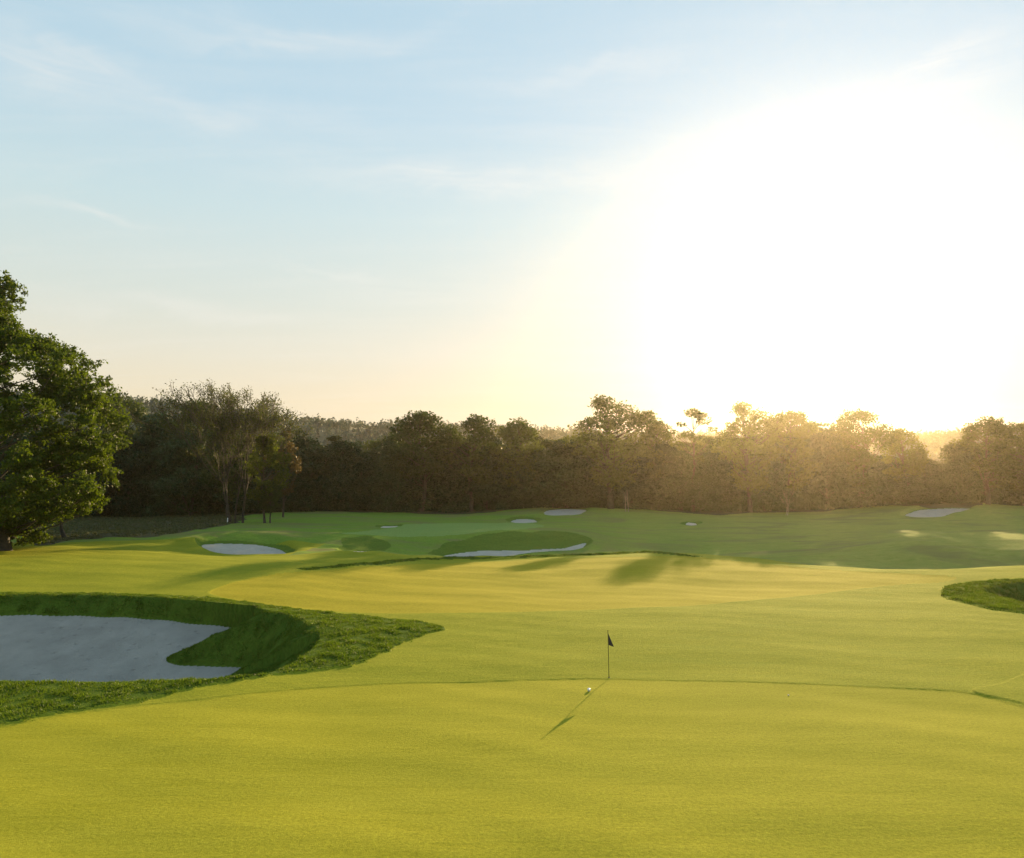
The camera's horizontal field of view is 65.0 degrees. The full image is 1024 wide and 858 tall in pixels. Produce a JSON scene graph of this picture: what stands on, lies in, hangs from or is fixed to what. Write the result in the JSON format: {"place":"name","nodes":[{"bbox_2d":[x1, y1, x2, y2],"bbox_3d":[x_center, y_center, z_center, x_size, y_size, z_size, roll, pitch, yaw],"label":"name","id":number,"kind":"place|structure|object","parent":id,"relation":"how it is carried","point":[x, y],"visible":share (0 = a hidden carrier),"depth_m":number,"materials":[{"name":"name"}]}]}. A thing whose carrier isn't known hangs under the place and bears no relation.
{"place":"outdoors","nodes":[
{"label":"outdoors","id":0,"kind":"place"},
{"bbox_2d":[0,387,1020,461],"bbox_3d":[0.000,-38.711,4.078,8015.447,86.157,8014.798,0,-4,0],"label":"hill","id":1,"kind":"structure","parent":0,"point":[925,438],"depth_m":628.95,"materials":[{"name":"green plant"}]},
{"bbox_2d":[0,537,1023,726],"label":"fairway","id":2,"kind":"structure","parent":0,"point":[923,636],"depth_m":46.89,"materials":[{"name":"green plant"}]},
{"bbox_2d":[0,270,132,550],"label":"leafy tree","id":3,"kind":"object","parent":2,"relation":"on","point":[50,356],"visible":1,"depth_m":93.75,"materials":[{"name":"green plant"}]},
{"bbox_2d":[0,678,1023,857],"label":"putting green","id":4,"kind":"object","parent":2,"relation":"on","point":[575,768],"visible":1,"depth_m":24.32,"materials":[{"name":"green plant"}]},
{"bbox_2d":[608,634,613,677],"bbox_3d":[4.506,10.310,36.637,0.297,2.230,0.120,0,-4,0],"label":"golf flagstick","id":5,"kind":"object","parent":4,"relation":"on","point":[610,642],"visible":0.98,"depth_m":36.66,"materials":[{"name":"yellow paint"}]},
{"bbox_2d":[210,556,956,612],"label":"putting green","id":6,"kind":"object","parent":2,"relation":"on","point":[534,585],"visible":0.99,"depth_m":70.27,"materials":[{"name":"green plant"}]},
{"bbox_2d":[0,550,1023,724],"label":"rough grass ground","id":7,"kind":"structure","parent":0,"point":[228,615],"depth_m":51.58,"materials":[{"name":"green plant"}]},
{"bbox_2d":[0,615,239,681],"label":"sand bunker","id":8,"kind":"object","parent":7,"relation":"on","point":[36,648],"visible":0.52,"depth_m":52.80},
{"bbox_2d":[0,0,1023,436],"label":"sky","id":9,"kind":"structure","parent":0,"point":[371,211],"materials":[{"name":"blue"}]},
{"bbox_2d":[11,503,1023,568],"bbox_3d":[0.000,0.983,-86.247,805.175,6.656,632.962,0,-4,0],"label":"distant fairway","id":10,"kind":"structure","parent":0,"point":[895,537],"depth_m":140.77,"materials":[{"name":"green plant"}]},
{"bbox_2d":[110,379,311,522],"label":"twiggy tree","id":11,"kind":"object","parent":10,"relation":"on","point":[264,419],"visible":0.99,"depth_m":157.04,"materials":[{"name":"green plant"}]},
{"bbox_2d":[242,432,294,522],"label":"leafy tree","id":12,"kind":"object","parent":10,"relation":"on","point":[271,447],"visible":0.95,"depth_m":158.55,"materials":[{"name":"green plant"}]},
{"bbox_2d":[257,480,283,522],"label":"oak tree","id":13,"kind":"object","parent":10,"relation":"on","point":[271,506],"visible":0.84,"depth_m":158.59,"materials":[{"name":"green plant"}]},
{"bbox_2d":[263,429,301,516],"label":"brown tree","id":14,"kind":"object","parent":10,"relation":"on","point":[295,467],"visible":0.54,"depth_m":179.23,"materials":[{"name":"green plant"}]},
{"bbox_2d":[342,523,543,536],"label":"putting green","id":15,"kind":"object","parent":10,"relation":"on","point":[427,530],"visible":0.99,"depth_m":139.51,"materials":[{"name":"green plant"}]},
{"bbox_2d":[195,508,971,556],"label":"bunker bank","id":16,"kind":"structure","parent":10,"relation":"on","point":[521,541],"depth_m":127.94,"materials":[{"name":"green plant"}]},
{"bbox_2d":[202,543,285,553],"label":"sand bunker","id":17,"kind":"object","parent":16,"relation":"on","point":[237,549],"visible":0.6,"depth_m":115.05},
{"bbox_2d":[446,543,585,556],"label":"sand bunker","id":18,"kind":"object","parent":16,"relation":"on","point":[503,552],"visible":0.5,"depth_m":124.22},
{"bbox_2d":[511,519,535,522],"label":"sand bunker","id":19,"kind":"object","parent":16,"relation":"on","point":[523,521],"visible":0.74,"depth_m":177.40},
{"bbox_2d":[545,509,585,514],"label":"sand bunker","id":20,"kind":"object","parent":16,"relation":"on","point":[565,512],"visible":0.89,"depth_m":194.25},
{"bbox_2d":[563,394,661,508],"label":"broad tree","id":21,"kind":"object","parent":10,"relation":"on","point":[609,480],"visible":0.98,"depth_m":202.12,"materials":[{"name":"green plant"}]},
{"bbox_2d":[905,508,967,516],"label":"sand bunker","id":22,"kind":"object","parent":10,"relation":"on","point":[934,512],"visible":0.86,"depth_m":194.05},
{"bbox_2d":[949,415,1022,504],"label":"oak tree","id":23,"kind":"object","parent":10,"relation":"on","point":[992,425],"visible":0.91,"depth_m":200.80,"materials":[{"name":"green plant"}]},
{"bbox_2d":[17,502,1022,545],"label":"woodland floor","id":24,"kind":"structure","parent":0,"point":[935,505],"depth_m":200.43,"materials":[{"name":"green plant"}]},
{"bbox_2d":[0,433,23,500],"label":"woodland tree","id":25,"kind":"object","parent":24,"relation":"on","point":[3,444],"visible":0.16,"depth_m":208.23,"materials":[{"name":"green plant"}]},
{"bbox_2d":[2,418,32,473],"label":"woodland tree","id":26,"kind":"object","parent":24,"relation":"on","point":[18,436],"visible":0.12,"depth_m":216.28,"materials":[{"name":"green plant"}]},
{"bbox_2d":[3,431,42,500],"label":"woodland tree","id":27,"kind":"object","parent":24,"relation":"on","point":[25,436],"visible":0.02,"depth_m":211.90,"materials":[{"name":"green plant"}]},
{"bbox_2d":[26,415,44,431],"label":"fir tree","id":28,"kind":"object","parent":24,"relation":"on","point":[35,429],"depth_m":226.13,"materials":[{"name":"green plant"}]},
{"bbox_2d":[30,427,68,504],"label":"woodland tree","id":29,"kind":"object","parent":24,"relation":"on","point":[50,441],"visible":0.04,"depth_m":207.70,"materials":[{"name":"green plant"}]},
{"bbox_2d":[42,469,99,537],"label":"oak tree","id":30,"kind":"object","parent":24,"relation":"on","point":[61,529],"visible":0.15,"depth_m":116.88,"materials":[{"name":"green plant"}]},
{"bbox_2d":[61,419,94,439],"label":"oak tree","id":31,"kind":"object","parent":24,"relation":"on","point":[73,429],"visible":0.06,"depth_m":239.42,"materials":[{"name":"green plant"}]},
{"bbox_2d":[63,427,126,514],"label":"woodland tree","id":32,"kind":"object","parent":24,"relation":"on","point":[97,478],"visible":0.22,"depth_m":206.02,"materials":[{"name":"green plant"}]},
{"bbox_2d":[82,435,135,512],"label":"woodland tree","id":33,"kind":"object","parent":24,"relation":"on","point":[119,454],"visible":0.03,"depth_m":209.83,"materials":[{"name":"green plant"}]},
{"bbox_2d":[96,392,148,486],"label":"oak tree","id":34,"kind":"object","parent":24,"relation":"on","point":[135,406],"visible":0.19,"depth_m":235.02,"materials":[{"name":"green plant"}]},
{"bbox_2d":[98,437,160,515],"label":"woodland tree","id":35,"kind":"object","parent":24,"relation":"on","point":[119,503],"visible":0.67,"depth_m":206.96,"materials":[{"name":"green plant"}]},
{"bbox_2d":[25,513,241,543],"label":"heather","id":36,"kind":"object","parent":24,"relation":"on","point":[93,531],"visible":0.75,"depth_m":156.01,"materials":[{"name":"green plant"}]},
{"bbox_2d":[115,410,178,509],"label":"woodland tree","id":37,"kind":"object","parent":24,"relation":"on","point":[153,434],"visible":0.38,"depth_m":209.50,"materials":[{"name":"green plant"}]},
{"bbox_2d":[146,426,224,515],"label":"woodland tree","id":38,"kind":"object","parent":24,"relation":"on","point":[186,489],"visible":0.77,"depth_m":200.89,"materials":[{"name":"green plant"}]},
{"bbox_2d":[175,397,219,465],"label":"oak tree","id":39,"kind":"object","parent":24,"relation":"on","point":[188,421],"visible":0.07,"depth_m":212.04,"materials":[{"name":"green plant"}]},
{"bbox_2d":[199,458,252,512],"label":"woodland tree","id":40,"kind":"object","parent":24,"relation":"on","point":[216,503],"visible":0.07,"depth_m":206.25,"materials":[{"name":"green plant"}]},
{"bbox_2d":[197,430,259,515],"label":"oak tree","id":41,"kind":"object","parent":24,"relation":"on","point":[212,479],"visible":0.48,"depth_m":185.29,"materials":[{"name":"green plant"}]},
{"bbox_2d":[211,437,275,513],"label":"woodland tree","id":42,"kind":"object","parent":24,"relation":"on","point":[249,502],"visible":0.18,"depth_m":203.96,"materials":[{"name":"green plant"}]},
{"bbox_2d":[277,435,298,453],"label":"oak tree","id":43,"kind":"object","parent":24,"relation":"on","point":[285,449],"visible":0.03,"depth_m":226.06,"materials":[{"name":"green plant"}]},
{"bbox_2d":[268,452,321,511],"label":"woodland tree","id":44,"kind":"object","parent":24,"relation":"on","point":[293,498],"visible":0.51,"depth_m":206.69,"materials":[{"name":"green plant"}]},
{"bbox_2d":[285,430,324,492],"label":"woodland tree","id":45,"kind":"object","parent":24,"relation":"on","point":[304,441],"visible":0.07,"depth_m":221.14,"materials":[{"name":"green plant"}]},
{"bbox_2d":[279,444,332,510],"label":"woodland tree","id":46,"kind":"object","parent":24,"relation":"on","point":[313,467],"visible":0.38,"depth_m":209.17,"materials":[{"name":"green plant"}]},
{"bbox_2d":[294,446,346,507],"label":"woodland tree","id":47,"kind":"object","parent":24,"relation":"on","point":[318,458],"visible":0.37,"depth_m":210.08,"materials":[{"name":"green plant"}]},
{"bbox_2d":[323,435,341,448],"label":"fir tree","id":48,"kind":"object","parent":24,"relation":"on","point":[335,438],"visible":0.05,"depth_m":228.57,"materials":[{"name":"green plant"}]},
{"bbox_2d":[314,439,372,510],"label":"woodland tree","id":49,"kind":"object","parent":24,"relation":"on","point":[342,455],"visible":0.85,"depth_m":205.86,"materials":[{"name":"green plant"}]},
{"bbox_2d":[346,440,369,472],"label":"woodland tree","id":50,"kind":"object","parent":24,"relation":"on","point":[360,444],"visible":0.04,"depth_m":231.54,"materials":[{"name":"green plant"}]},
{"bbox_2d":[362,439,388,472],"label":"oak tree","id":51,"kind":"object","parent":24,"relation":"on","point":[372,445],"visible":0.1,"depth_m":228.98,"materials":[{"name":"green plant"}]},
{"bbox_2d":[355,446,407,509],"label":"woodland tree","id":52,"kind":"object","parent":24,"relation":"on","point":[375,454],"visible":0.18,"depth_m":210.57,"materials":[{"name":"green plant"}]},
{"bbox_2d":[379,433,405,446],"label":"oak tree","id":53,"kind":"object","parent":24,"relation":"on","point":[388,437],"visible":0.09,"depth_m":229.79,"materials":[{"name":"green plant"}]},
{"bbox_2d":[377,456,438,508],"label":"woodland tree","id":54,"kind":"object","parent":24,"relation":"on","point":[403,492],"visible":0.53,"depth_m":206.91,"materials":[{"name":"green plant"}]},
{"bbox_2d":[378,409,449,511],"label":"oak tree","id":55,"kind":"object","parent":24,"relation":"on","point":[424,421],"visible":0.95,"depth_m":205.04,"materials":[{"name":"green plant"}]},
{"bbox_2d":[396,442,452,509],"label":"woodland tree","id":56,"kind":"object","parent":24,"relation":"on","point":[428,489],"visible":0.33,"depth_m":207.93,"materials":[{"name":"green plant"}]},
{"bbox_2d":[426,446,478,509],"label":"woodland tree","id":57,"kind":"object","parent":24,"relation":"on","point":[442,498],"visible":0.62,"depth_m":208.44,"materials":[{"name":"green plant"}]},
{"bbox_2d":[449,439,491,502],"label":"woodland tree","id":58,"kind":"object","parent":24,"relation":"on","point":[466,459],"visible":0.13,"depth_m":209.27,"materials":[{"name":"green plant"}]},
{"bbox_2d":[436,413,505,510],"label":"oak tree","id":59,"kind":"object","parent":24,"relation":"on","point":[475,422],"visible":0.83,"depth_m":205.74,"materials":[{"name":"green plant"}]},
{"bbox_2d":[460,446,506,509],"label":"woodland tree","id":60,"kind":"object","parent":24,"relation":"on","point":[486,493],"visible":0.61,"depth_m":206.91,"materials":[{"name":"green plant"}]},
{"bbox_2d":[481,436,519,486],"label":"woodland tree","id":61,"kind":"object","parent":24,"relation":"on","point":[499,442],"visible":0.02,"depth_m":229.85,"materials":[{"name":"green plant"}]},
{"bbox_2d":[470,447,538,505],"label":"woodland tree","id":62,"kind":"object","parent":24,"relation":"on","point":[500,473],"visible":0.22,"depth_m":207.50,"materials":[{"name":"green plant"}]},
{"bbox_2d":[487,418,544,505],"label":"oak tree","id":63,"kind":"object","parent":24,"relation":"on","point":[514,436],"visible":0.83,"depth_m":206.59,"materials":[{"name":"green plant"}]},
{"bbox_2d":[493,449,538,507],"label":"woodland tree","id":64,"kind":"object","parent":24,"relation":"on","point":[513,499],"visible":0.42,"depth_m":207.02,"materials":[{"name":"green plant"}]},
{"bbox_2d":[505,448,556,502],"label":"woodland tree","id":65,"kind":"object","parent":24,"relation":"on","point":[526,486],"visible":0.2,"depth_m":207.31,"materials":[{"name":"green plant"}]},
{"bbox_2d":[526,437,558,452],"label":"oak tree","id":66,"kind":"object","parent":24,"relation":"on","point":[546,444],"visible":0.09,"depth_m":228.46,"materials":[{"name":"green plant"}]},
{"bbox_2d":[73,491,1020,516],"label":"undergrowth","id":67,"kind":"object","parent":24,"relation":"on","point":[733,505],"visible":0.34,"depth_m":206.08,"materials":[{"name":"green plant"}]},
{"bbox_2d":[514,449,588,506],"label":"woodland tree","id":68,"kind":"object","parent":24,"relation":"on","point":[567,474],"visible":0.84,"depth_m":203.21,"materials":[{"name":"green plant"}]},
{"bbox_2d":[549,436,587,456],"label":"oak tree","id":69,"kind":"object","parent":24,"relation":"on","point":[570,437],"visible":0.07,"depth_m":224.30,"materials":[{"name":"green plant"}]},
{"bbox_2d":[536,440,601,507],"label":"woodland tree","id":70,"kind":"object","parent":24,"relation":"on","point":[567,453],"visible":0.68,"depth_m":204.46,"materials":[{"name":"green plant"}]},
{"bbox_2d":[567,454,606,502],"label":"woodland tree","id":71,"kind":"object","parent":24,"relation":"on","point":[587,488],"visible":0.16,"depth_m":210.62,"materials":[{"name":"green plant"}]},
{"bbox_2d":[582,453,611,505],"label":"woodland tree","id":72,"kind":"object","parent":24,"relation":"on","point":[596,502],"visible":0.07,"depth_m":213.90,"materials":[{"name":"green plant"}]},
{"bbox_2d":[593,458,637,507],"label":"woodland tree","id":73,"kind":"object","parent":24,"relation":"on","point":[616,501],"visible":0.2,"depth_m":206.04,"materials":[{"name":"green plant"}]},
{"bbox_2d":[591,456,669,508],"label":"woodland tree","id":74,"kind":"object","parent":24,"relation":"on","point":[644,481],"visible":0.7,"depth_m":204.34,"materials":[{"name":"green plant"}]},
{"bbox_2d":[637,420,675,480],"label":"oak tree","id":75,"kind":"object","parent":24,"relation":"on","point":[651,430],"visible":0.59,"depth_m":210.51,"materials":[{"name":"green plant"}]},
{"bbox_2d":[641,440,686,506],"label":"woodland tree","id":76,"kind":"object","parent":24,"relation":"on","point":[670,465],"visible":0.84,"depth_m":206.43,"materials":[{"name":"green plant"}]},
{"bbox_2d":[652,450,707,510],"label":"woodland tree","id":77,"kind":"object","parent":24,"relation":"on","point":[686,473],"visible":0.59,"depth_m":206.32,"materials":[{"name":"green plant"}]},
{"bbox_2d":[674,441,704,484],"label":"oak tree","id":78,"kind":"object","parent":24,"relation":"on","point":[682,449],"visible":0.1,"depth_m":240.30,"materials":[{"name":"green plant"}]},
{"bbox_2d":[663,408,717,511],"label":"sparse pine tree","id":79,"kind":"object","parent":24,"relation":"on","point":[700,422],"visible":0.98,"depth_m":206.45,"materials":[{"name":"green plant"}]},
{"bbox_2d":[677,460,723,511],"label":"woodland tree","id":80,"kind":"object","parent":24,"relation":"on","point":[704,501],"visible":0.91,"depth_m":204.34,"materials":[{"name":"green plant"}]},
{"bbox_2d":[689,435,711,465],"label":"oak tree","id":81,"kind":"object","parent":24,"relation":"on","point":[701,442],"visible":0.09,"depth_m":243.63,"materials":[{"name":"green plant"}]},
{"bbox_2d":[699,448,734,506],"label":"woodland tree","id":82,"kind":"object","parent":24,"relation":"on","point":[711,459],"visible":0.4,"depth_m":216.04,"materials":[{"name":"green plant"}]},
{"bbox_2d":[695,430,740,468],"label":"oak tree","id":83,"kind":"object","parent":24,"relation":"on","point":[716,440],"visible":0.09,"depth_m":236.40,"materials":[{"name":"green plant"}]},
{"bbox_2d":[710,457,743,504],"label":"woodland tree","id":84,"kind":"object","parent":24,"relation":"on","point":[729,479],"visible":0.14,"depth_m":215.98,"materials":[{"name":"green plant"}]},
{"bbox_2d":[711,453,769,508],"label":"woodland tree","id":85,"kind":"object","parent":24,"relation":"on","point":[735,493],"visible":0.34,"depth_m":212.45,"materials":[{"name":"green plant"}]},
{"bbox_2d":[710,401,788,511],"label":"broad tree","id":86,"kind":"object","parent":24,"relation":"on","point":[747,480],"visible":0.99,"depth_m":202.46,"materials":[{"name":"green plant"}]},
{"bbox_2d":[737,449,801,511],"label":"woodland tree","id":87,"kind":"object","parent":24,"relation":"on","point":[769,499],"visible":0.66,"depth_m":203.08,"materials":[{"name":"green plant"}]},
{"bbox_2d":[761,444,808,507],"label":"woodland tree","id":88,"kind":"object","parent":24,"relation":"on","point":[776,463],"visible":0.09,"depth_m":207.51,"materials":[{"name":"green plant"}]},
{"bbox_2d":[759,410,822,510],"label":"oak tree","id":89,"kind":"object","parent":24,"relation":"on","point":[803,432],"visible":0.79,"depth_m":203.83,"materials":[{"name":"green plant"}]},
{"bbox_2d":[770,431,825,509],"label":"woodland tree","id":90,"kind":"object","parent":24,"relation":"on","point":[801,500],"visible":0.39,"depth_m":205.54,"materials":[{"name":"green plant"}]},
{"bbox_2d":[804,427,835,507],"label":"woodland tree","id":91,"kind":"object","parent":24,"relation":"on","point":[820,469],"visible":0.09,"depth_m":209.65,"materials":[{"name":"green plant"}]},
{"bbox_2d":[805,421,835,447],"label":"woodland tree","id":92,"kind":"object","parent":24,"relation":"on","point":[823,425],"visible":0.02,"depth_m":227.70,"materials":[{"name":"green plant"}]},
{"bbox_2d":[800,427,852,506],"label":"woodland tree","id":93,"kind":"object","parent":24,"relation":"on","point":[822,446],"visible":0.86,"depth_m":205.88,"materials":[{"name":"green plant"}]},
{"bbox_2d":[826,408,897,506],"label":"broad tree","id":94,"kind":"object","parent":24,"relation":"on","point":[849,436],"visible":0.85,"depth_m":206.24,"materials":[{"name":"green plant"}]},
{"bbox_2d":[829,451,898,506],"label":"woodland tree","id":95,"kind":"object","parent":24,"relation":"on","point":[872,490],"visible":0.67,"depth_m":206.47,"materials":[{"name":"green plant"}]},
{"bbox_2d":[867,453,896,471],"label":"woodland tree","id":96,"kind":"object","parent":24,"relation":"on","point":[876,468],"visible":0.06,"depth_m":230.81,"materials":[{"name":"green plant"}]},
{"bbox_2d":[874,460,918,494],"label":"woodland tree","id":97,"kind":"object","parent":24,"relation":"on","point":[885,466],"visible":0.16,"depth_m":212.91,"materials":[{"name":"green plant"}]},
{"bbox_2d":[876,427,930,493],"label":"oak tree","id":98,"kind":"object","parent":24,"relation":"on","point":[915,459],"visible":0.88,"depth_m":209.91,"materials":[{"name":"green plant"}]},
{"bbox_2d":[877,474,943,503],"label":"woodland tree","id":99,"kind":"object","parent":24,"relation":"on","point":[916,489],"visible":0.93,"depth_m":204.61,"materials":[{"name":"green plant"}]},
{"bbox_2d":[898,458,958,496],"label":"woodland tree","id":100,"kind":"object","parent":24,"relation":"on","point":[932,468],"visible":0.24,"depth_m":212.13,"materials":[{"name":"green plant"}]},
{"bbox_2d":[933,443,983,503],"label":"woodland tree","id":101,"kind":"object","parent":24,"relation":"on","point":[953,481],"visible":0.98,"depth_m":203.34,"materials":[{"name":"green plant"}]},
{"bbox_2d":[961,441,1012,502],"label":"woodland tree","id":102,"kind":"object","parent":24,"relation":"on","point":[982,495],"visible":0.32,"depth_m":206.00,"materials":[{"name":"green plant"}]},
{"bbox_2d":[982,421,1023,505],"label":"broad tree","id":103,"kind":"object","parent":24,"relation":"on","point":[1020,468],"visible":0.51,"depth_m":202.36,"materials":[{"name":"green plant"}]},
{"bbox_2d":[991,447,1023,504],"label":"woodland tree","id":104,"kind":"object","parent":24,"relation":"on","point":[1019,497],"visible":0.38,"depth_m":205.84,"materials":[{"name":"green plant"}]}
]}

